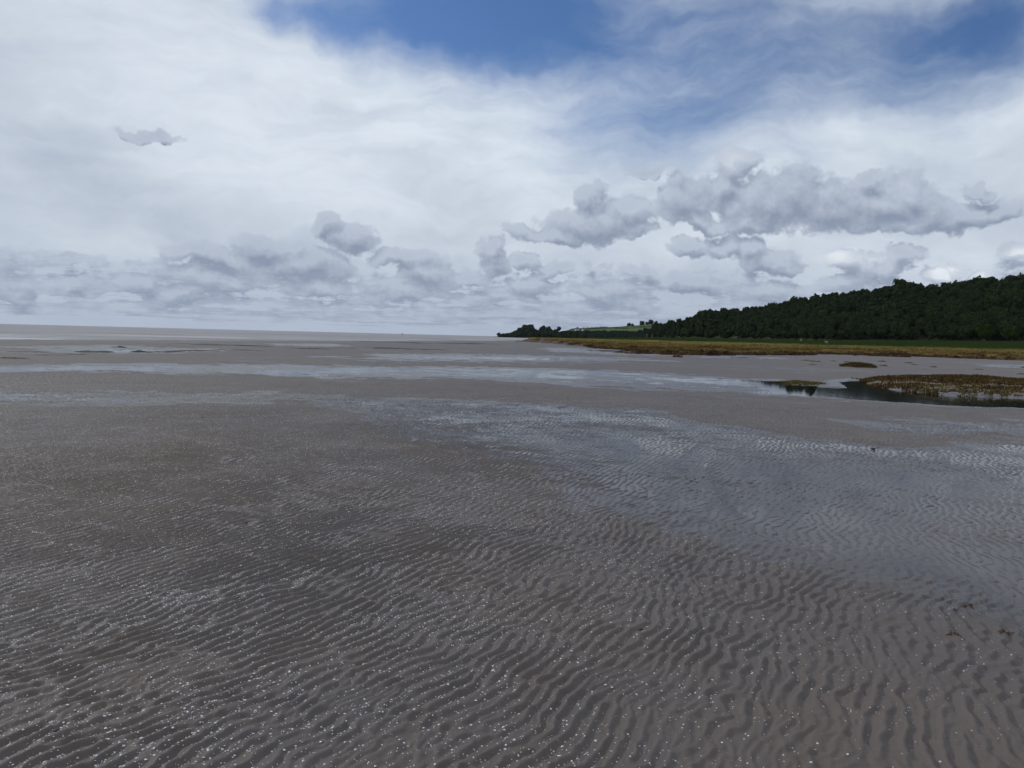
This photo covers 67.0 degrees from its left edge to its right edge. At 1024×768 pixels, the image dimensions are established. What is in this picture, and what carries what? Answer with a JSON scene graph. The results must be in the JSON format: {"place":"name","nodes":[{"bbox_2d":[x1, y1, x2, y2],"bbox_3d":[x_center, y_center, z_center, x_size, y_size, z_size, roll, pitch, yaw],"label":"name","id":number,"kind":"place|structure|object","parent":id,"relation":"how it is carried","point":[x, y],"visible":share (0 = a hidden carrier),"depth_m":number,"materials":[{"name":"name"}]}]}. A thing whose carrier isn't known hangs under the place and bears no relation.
{"place":"outdoors","nodes":[
{"label":"outdoors","id":0,"kind":"place"},
{"bbox_2d":[91,349,176,352],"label":"tide pool water","id":1,"kind":"structure","parent":0,"point":[136,350],"depth_m":51.96,"materials":[{"name":"grey liquid"}]},
{"bbox_2d":[0,393,323,401],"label":"tide pool water","id":2,"kind":"structure","parent":0,"point":[24,394],"depth_m":17.32,"materials":[{"name":"grey liquid"}]},
{"bbox_2d":[0,324,527,340],"bbox_3d":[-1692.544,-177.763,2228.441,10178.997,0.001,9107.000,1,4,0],"label":"sea","id":3,"kind":"structure","parent":0,"point":[35,332],"depth_m":273.50,"materials":[{"name":"liquid"}]},
{"bbox_2d":[358,341,416,342],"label":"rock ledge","id":4,"kind":"object","parent":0,"point":[398,342],"visible":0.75,"depth_m":129.11,"materials":[{"name":"grey stone"}]},
{"bbox_2d":[366,347,412,348],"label":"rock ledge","id":5,"kind":"object","parent":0,"point":[384,347],"visible":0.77,"depth_m":81.09,"materials":[{"name":"grey stone"}]},
{"bbox_2d":[373,348,415,349],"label":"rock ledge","id":6,"kind":"object","parent":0,"point":[390,348],"visible":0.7,"depth_m":77.11,"materials":[{"name":"grey stone"}]},
{"bbox_2d":[0,365,816,396],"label":"tide pool water","id":7,"kind":"structure","parent":0,"point":[793,390],"depth_m":30.76,"materials":[{"name":"grey liquid"}]},
{"bbox_2d":[399,355,592,359],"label":"tide pool water","id":8,"kind":"structure","parent":0,"point":[505,357],"depth_m":56.16,"materials":[{"name":"grey liquid"}]},
{"bbox_2d":[0,339,1023,767],"bbox_3d":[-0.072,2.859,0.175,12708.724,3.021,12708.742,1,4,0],"label":"sand flat","id":9,"kind":"structure","parent":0,"point":[916,521],"depth_m":5.42,"materials":[{"name":"grey sand"}]},
{"bbox_2d":[0,357,27,358],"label":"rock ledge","id":10,"kind":"object","parent":9,"relation":"on","point":[12,358],"visible":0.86,"depth_m":34.94,"materials":[{"name":"grey stone"}]},
{"bbox_2d":[74,350,112,352],"bbox_3d":[-25.187,-1.956,46.561,2.201,0.134,1.191,1,4,-6],"label":"rock ledge","id":11,"kind":"object","parent":9,"relation":"on","point":[94,351],"visible":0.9,"depth_m":46.31,"materials":[{"name":"grey stone"}]},
{"bbox_2d":[154,350,184,351],"bbox_3d":[-22.146,-2.146,51.251,3.245,0.138,1.284,1,4,-6],"label":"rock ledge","id":12,"kind":"object","parent":9,"relation":"on","point":[169,351],"visible":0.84,"depth_m":50.92,"materials":[{"name":"grey stone"}]},
{"bbox_2d":[177,350,216,350],"bbox_3d":[-21.630,-2.326,54.297,3.995,0.127,1.811,1,4,-6],"label":"rock ledge","id":13,"kind":"object","parent":9,"relation":"on","point":[196,350],"visible":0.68,"depth_m":53.90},
{"bbox_2d":[0,382,1023,767],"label":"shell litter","id":14,"kind":"object","parent":9,"relation":"on","point":[308,578],"visible":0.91,"depth_m":4.68,"materials":[{"name":"white"}]},
{"bbox_2d":[779,380,825,384],"bbox_3d":[11.761,-0.051,31.431,1.847,0.134,3.523,2,4,11],"label":"algae","id":15,"kind":"object","parent":9,"relation":"on","point":[793,382],"visible":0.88,"depth_m":31.05,"materials":[{"name":"green plant"}]},
{"bbox_2d":[839,361,877,367],"bbox_3d":[24.259,-1.386,54.256,2.597,0.482,3.225,1,4,0],"label":"grass tussock","id":16,"kind":"object","parent":9,"relation":"on","point":[859,364],"depth_m":53.56,"materials":[{"name":"green plant"}]},
{"bbox_2d":[853,374,1023,396],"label":"bank weed","id":17,"kind":"object","parent":9,"relation":"on","point":[958,385],"visible":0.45,"depth_m":27.68,"materials":[{"name":"plant"}]},
{"bbox_2d":[859,374,1023,394],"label":"bank weed","id":18,"kind":"object","parent":9,"relation":"on","point":[941,379],"visible":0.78,"depth_m":32.54,"materials":[{"name":"green plant"}]},
{"bbox_2d":[868,378,1023,388],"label":"bank weed","id":19,"kind":"object","parent":9,"relation":"on","point":[879,382],"visible":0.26,"depth_m":31.16,"materials":[{"name":"plant"}]},
{"bbox_2d":[946,630,962,637],"bbox_3d":[2.446,1.381,4.278,0.082,0.027,0.064,4,4,31],"label":"seaweed strand","id":20,"kind":"object","parent":9,"relation":"on","point":[956,633],"visible":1,"depth_m":4.27},
{"bbox_2d":[999,629,1013,634],"bbox_3d":[2.760,1.385,4.313,0.101,0.031,0.068,-1,4,-35],"label":"seaweed strand","id":21,"kind":"object","parent":9,"relation":"on","point":[1003,630],"visible":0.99,"depth_m":4.31},
{"bbox_2d":[0,0,1023,335],"label":"sky","id":22,"kind":"structure","parent":0,"point":[428,167],"materials":[{"name":"white"}]},
{"bbox_2d":[497,323,663,337],"bbox_3d":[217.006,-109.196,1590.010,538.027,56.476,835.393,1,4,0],"label":"headland","id":23,"kind":"structure","parent":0,"point":[609,329],"depth_m":1490.06,"materials":[{"name":"green plant"}]},
{"bbox_2d":[498,324,645,337],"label":"shore woodland","id":24,"kind":"object","parent":23,"relation":"on","point":[526,331],"visible":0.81,"depth_m":1293.34,"materials":[{"name":"green plant"}]},
{"bbox_2d":[567,325,638,330],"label":"hedge","id":25,"kind":"object","parent":23,"relation":"on","point":[600,328],"visible":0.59,"depth_m":1519.24,"materials":[{"name":"green plant"}]},
{"bbox_2d":[572,349,639,353],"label":"tide pool water","id":26,"kind":"structure","parent":0,"point":[608,351],"depth_m":94.28,"materials":[{"name":"grey liquid"}]},
{"bbox_2d":[318,399,1023,454],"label":"tide pool water","id":27,"kind":"structure","parent":0,"point":[629,423],"depth_m":15.52,"materials":[{"name":"grey liquid"}]},
{"bbox_2d":[528,337,1023,360],"bbox_3d":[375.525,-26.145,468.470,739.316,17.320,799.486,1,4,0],"label":"salt marsh","id":28,"kind":"structure","parent":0,"point":[969,345],"depth_m":234.92,"materials":[{"name":"green plant"}]},
{"bbox_2d":[528,338,550,341],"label":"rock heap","id":29,"kind":"object","parent":28,"relation":"on","point":[544,339],"visible":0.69,"depth_m":229.33,"materials":[{"name":"stone"}]},
{"bbox_2d":[541,340,562,343],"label":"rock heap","id":30,"kind":"object","parent":28,"relation":"on","point":[553,342],"visible":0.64,"depth_m":201.65,"materials":[{"name":"stone"}]},
{"bbox_2d":[535,337,1023,358],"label":"marsh grass","id":31,"kind":"structure","parent":28,"relation":"on","point":[813,348],"depth_m":135.14,"materials":[{"name":"plant"}]},
{"bbox_2d":[975,323,993,340],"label":"broadleaf tree","id":32,"kind":"object","parent":28,"relation":"on","point":[984,332],"visible":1,"depth_m":474.23,"materials":[{"name":"green plant"}]},
{"bbox_2d":[1003,325,1020,340],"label":"broadleaf tree","id":33,"kind":"object","parent":28,"relation":"on","point":[1012,333],"visible":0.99,"depth_m":470.60,"materials":[{"name":"green plant"}]},
{"bbox_2d":[646,298,1023,340],"bbox_3d":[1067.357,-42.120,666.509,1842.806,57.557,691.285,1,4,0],"label":"wooded hill","id":34,"kind":"structure","parent":0,"point":[920,337],"depth_m":546.37,"materials":[{"name":"green plant"}]},
{"bbox_2d":[780,329,789,338],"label":"broadleaf tree","id":35,"kind":"object","parent":34,"relation":"on","point":[783,333],"visible":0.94,"depth_m":620.35,"materials":[{"name":"green plant"}]},
{"bbox_2d":[788,329,797,338],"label":"broadleaf tree","id":36,"kind":"object","parent":34,"relation":"on","point":[792,333],"visible":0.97,"depth_m":608.43,"materials":[{"name":"green plant"}]},
{"bbox_2d":[809,331,818,338],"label":"broadleaf tree","id":37,"kind":"object","parent":34,"relation":"on","point":[812,334],"visible":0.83,"depth_m":577.30,"materials":[{"name":"green plant"}]},
{"bbox_2d":[815,330,824,337],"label":"broadleaf tree","id":38,"kind":"object","parent":34,"relation":"on","point":[818,333],"visible":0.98,"depth_m":568.81,"materials":[{"name":"green plant"}]},
{"bbox_2d":[643,272,1023,338],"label":"woodland","id":39,"kind":"object","parent":34,"relation":"on","point":[769,319],"visible":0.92,"depth_m":664.78,"materials":[{"name":"green plant"}]},
{"bbox_2d":[838,311,849,315],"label":"broadleaf tree","id":40,"kind":"object","parent":34,"relation":"on","point":[844,313],"visible":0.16,"depth_m":578.38,"materials":[{"name":"green plant"}]},
{"bbox_2d":[850,330,859,339],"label":"broadleaf tree","id":41,"kind":"object","parent":34,"relation":"on","point":[854,334],"visible":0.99,"depth_m":540.22,"materials":[{"name":"green plant"}]},
{"bbox_2d":[856,329,864,338],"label":"broadleaf tree","id":42,"kind":"object","parent":34,"relation":"on","point":[861,333],"visible":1,"depth_m":539.52,"materials":[{"name":"green plant"}]},
{"bbox_2d":[866,327,877,339],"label":"broadleaf tree","id":43,"kind":"object","parent":34,"relation":"on","point":[872,332],"visible":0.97,"depth_m":529.96,"materials":[{"name":"green plant"}]},
{"bbox_2d":[877,327,888,339],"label":"broadleaf tree","id":44,"kind":"object","parent":34,"relation":"on","point":[882,333],"visible":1,"depth_m":524.23,"materials":[{"name":"green plant"}]},
{"bbox_2d":[889,329,900,339],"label":"broadleaf tree","id":45,"kind":"object","parent":34,"relation":"on","point":[895,334],"visible":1,"depth_m":514.98,"materials":[{"name":"green plant"}]},
{"bbox_2d":[911,331,920,339],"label":"broadleaf tree","id":46,"kind":"object","parent":34,"relation":"on","point":[916,334],"visible":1,"depth_m":508.60,"materials":[{"name":"green plant"}]},
{"bbox_2d":[936,328,947,339],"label":"broadleaf tree","id":47,"kind":"object","parent":34,"relation":"on","point":[941,333],"visible":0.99,"depth_m":498.05,"materials":[{"name":"green plant"}]},
{"bbox_2d":[946,329,957,339],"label":"broadleaf tree","id":48,"kind":"object","parent":34,"relation":"on","point":[951,334],"visible":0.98,"depth_m":494.55,"materials":[{"name":"green plant"}]},
{"bbox_2d":[957,326,973,340],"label":"broadleaf tree","id":49,"kind":"object","parent":34,"relation":"on","point":[964,332],"visible":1,"depth_m":490.66,"materials":[{"name":"green plant"}]},
{"bbox_2d":[960,312,974,318],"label":"broadleaf tree","id":50,"kind":"object","parent":34,"relation":"on","point":[967,315],"visible":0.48,"depth_m":509.52,"materials":[{"name":"green plant"}]},
{"bbox_2d":[967,323,982,339],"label":"broadleaf tree","id":51,"kind":"object","parent":34,"relation":"on","point":[974,334],"visible":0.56,"depth_m":491.00,"materials":[{"name":"green plant"}]},
{"bbox_2d":[990,329,998,340],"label":"broadleaf tree","id":52,"kind":"object","parent":34,"relation":"on","point":[995,333],"visible":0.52,"depth_m":488.00,"materials":[{"name":"green plant"}]},
{"bbox_2d":[995,320,1012,337],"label":"broadleaf tree","id":53,"kind":"object","parent":34,"relation":"on","point":[1007,323],"visible":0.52,"depth_m":490.55,"materials":[{"name":"green plant"}]},
{"bbox_2d":[998,324,1012,340],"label":"broadleaf tree","id":54,"kind":"object","parent":34,"relation":"on","point":[1001,332],"visible":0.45,"depth_m":484.63,"materials":[{"name":"green plant"}]},
{"bbox_2d":[811,381,1023,407],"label":"creek water","id":55,"kind":"structure","parent":0,"point":[857,390],"depth_m":24.83,"materials":[{"name":"grey liquid"}]}
]}

